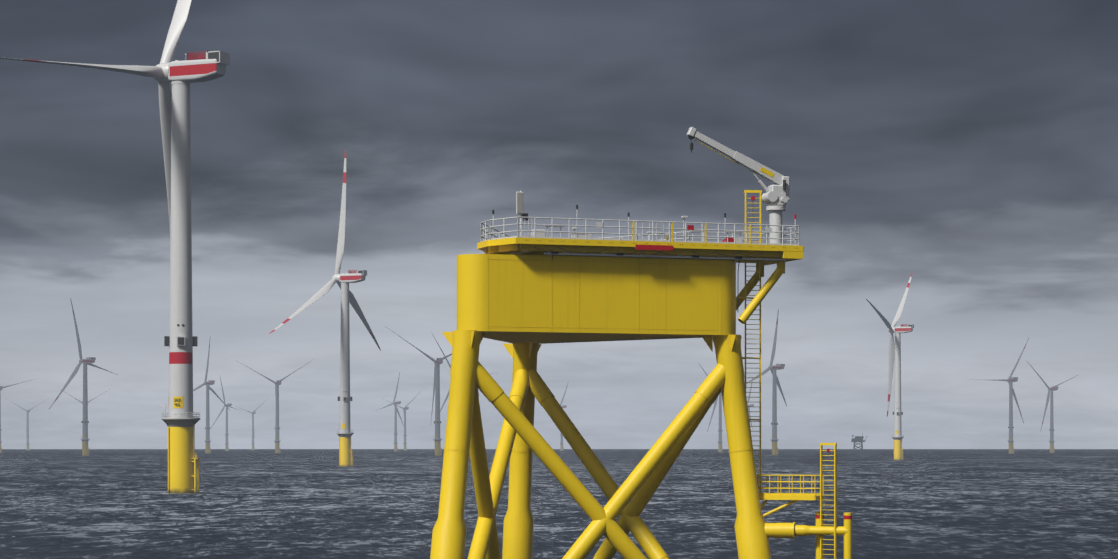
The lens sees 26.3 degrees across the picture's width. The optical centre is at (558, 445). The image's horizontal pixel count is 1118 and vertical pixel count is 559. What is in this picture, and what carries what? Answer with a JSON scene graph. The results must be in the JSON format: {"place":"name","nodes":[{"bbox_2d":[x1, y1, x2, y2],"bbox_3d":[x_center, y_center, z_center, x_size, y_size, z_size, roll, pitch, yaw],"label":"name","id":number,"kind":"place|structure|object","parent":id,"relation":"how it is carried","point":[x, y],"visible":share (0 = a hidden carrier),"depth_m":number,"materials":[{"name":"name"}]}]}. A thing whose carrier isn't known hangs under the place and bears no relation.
{"place":"outdoors","nodes":[
{"label":"outdoors","id":0,"kind":"place"},
{"bbox_2d":[0,449,1117,558],"bbox_3d":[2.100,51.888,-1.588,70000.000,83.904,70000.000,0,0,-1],"label":"sea","id":1,"kind":"structure","parent":0,"point":[384,504],"depth_m":400.85,"materials":[{"name":"black liquid"}]},
{"bbox_2d":[0,379,33,452],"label":"turbine","id":2,"kind":"object","parent":1,"relation":"in","point":[1,387],"visible":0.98,"depth_m":3229.26,"materials":[{"name":"grey metal"}]},
{"bbox_2d":[7,399,47,450],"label":"turbine","id":3,"kind":"object","parent":1,"relation":"in","point":[27,432],"visible":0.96,"depth_m":5305.24,"materials":[{"name":"grey metal"}]},
{"bbox_2d":[49,298,114,455],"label":"turbine","id":4,"kind":"object","parent":1,"relation":"in","point":[85,421],"visible":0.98,"depth_m":2178.90,"materials":[{"name":"grey metal"}]},
{"bbox_2d":[0,0,229,493],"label":"turbine","id":5,"kind":"object","parent":1,"relation":"in","point":[180,341],"visible":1,"depth_m":490.26,"materials":[{"name":"white metal"}]},
{"bbox_2d":[193,341,228,453],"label":"turbine","id":6,"kind":"object","parent":1,"relation":"in","point":[207,427],"visible":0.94,"depth_m":2948.51,"materials":[{"name":"grey metal"}]},
{"bbox_2d":[210,378,237,450],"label":"turbine","id":7,"kind":"object","parent":1,"relation":"in","point":[227,434],"visible":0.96,"depth_m":4533.43,"materials":[{"name":"grey metal"}]},
{"bbox_2d":[236,402,263,449],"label":"turbine","id":8,"kind":"object","parent":1,"relation":"in","point":[253,434],"visible":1,"depth_m":5571.35,"materials":[{"name":"grey metal"}]},
{"bbox_2d":[241,359,313,453],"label":"turbine","id":9,"kind":"object","parent":1,"relation":"in","point":[277,427],"visible":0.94,"depth_m":2949.51,"materials":[{"name":"grey metal"}]},
{"bbox_2d":[269,149,380,466],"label":"turbine","id":10,"kind":"object","parent":1,"relation":"in","point":[343,281],"visible":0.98,"depth_m":1097.66,"materials":[{"name":"white metal"}]},
{"bbox_2d":[376,372,403,450],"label":"turbine","id":11,"kind":"object","parent":1,"relation":"in","point":[395,425],"visible":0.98,"depth_m":4308.24,"materials":[{"name":"grey metal"}]},
{"bbox_2d":[386,398,414,450],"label":"turbine","id":12,"kind":"object","parent":1,"relation":"in","point":[405,408],"visible":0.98,"depth_m":4932.77,"materials":[{"name":"grey metal"}]},
{"bbox_2d":[385,326,451,455],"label":"turbine","id":13,"kind":"object","parent":1,"relation":"in","point":[436,392],"visible":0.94,"depth_m":2197.94,"materials":[{"name":"grey metal"}]},
{"bbox_2d":[432,334,494,423],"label":"turbine","id":14,"kind":"object","parent":1,"relation":"in","point":[450,368],"visible":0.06,"depth_m":2669.07,"materials":[{"name":"grey metal"}]},
{"bbox_2d":[560,384,567,450],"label":"turbine","id":15,"kind":"object","parent":1,"relation":"in","point":[561,443],"visible":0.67,"depth_m":4731.78,"materials":[{"name":"grey metal"}]},
{"bbox_2d":[430,127,851,558],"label":"platform","id":16,"kind":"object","parent":1,"relation":"on","point":[528,296],"visible":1,"depth_m":144.60,"materials":[{"name":"yellow paint"}]},
{"bbox_2d":[699,364,722,452],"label":"turbine","id":17,"kind":"object","parent":1,"relation":"in","point":[720,430],"visible":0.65,"depth_m":3439.68,"materials":[{"name":"grey metal"}]},
{"bbox_2d":[747,378,753,425],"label":"turbine","id":18,"kind":"object","parent":1,"relation":"in","point":[750,405],"visible":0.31,"depth_m":4612.78,"materials":[{"name":"grey metal"}]},
{"bbox_2d":[746,309,786,455],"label":"turbine","id":19,"kind":"object","parent":1,"relation":"in","point":[776,383],"visible":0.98,"depth_m":2357.00,"materials":[{"name":"grey metal"}]},
{"bbox_2d":[851,433,866,448],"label":"platform","id":20,"kind":"structure","parent":1,"relation":"in","point":[858,439],"depth_m":9002.71,"materials":[{"name":"metal"}]},
{"bbox_2d":[866,273,913,459],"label":"turbine","id":21,"kind":"object","parent":1,"relation":"in","point":[895,355],"visible":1,"depth_m":1588.04,"materials":[{"name":"white metal"}]},
{"bbox_2d":[993,338,1028,453],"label":"turbine","id":22,"kind":"object","parent":1,"relation":"in","point":[1010,380],"visible":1,"depth_m":2813.90,"materials":[{"name":"grey metal"}]},
{"bbox_2d":[1029,364,1077,452],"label":"turbine","id":23,"kind":"object","parent":1,"relation":"in","point":[1050,396],"visible":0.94,"depth_m":3247.76,"materials":[{"name":"grey metal"}]},
{"bbox_2d":[0,0,1117,448],"label":"sky","id":24,"kind":"structure","parent":0,"point":[967,148],"materials":[{"name":"grey"}]}
]}

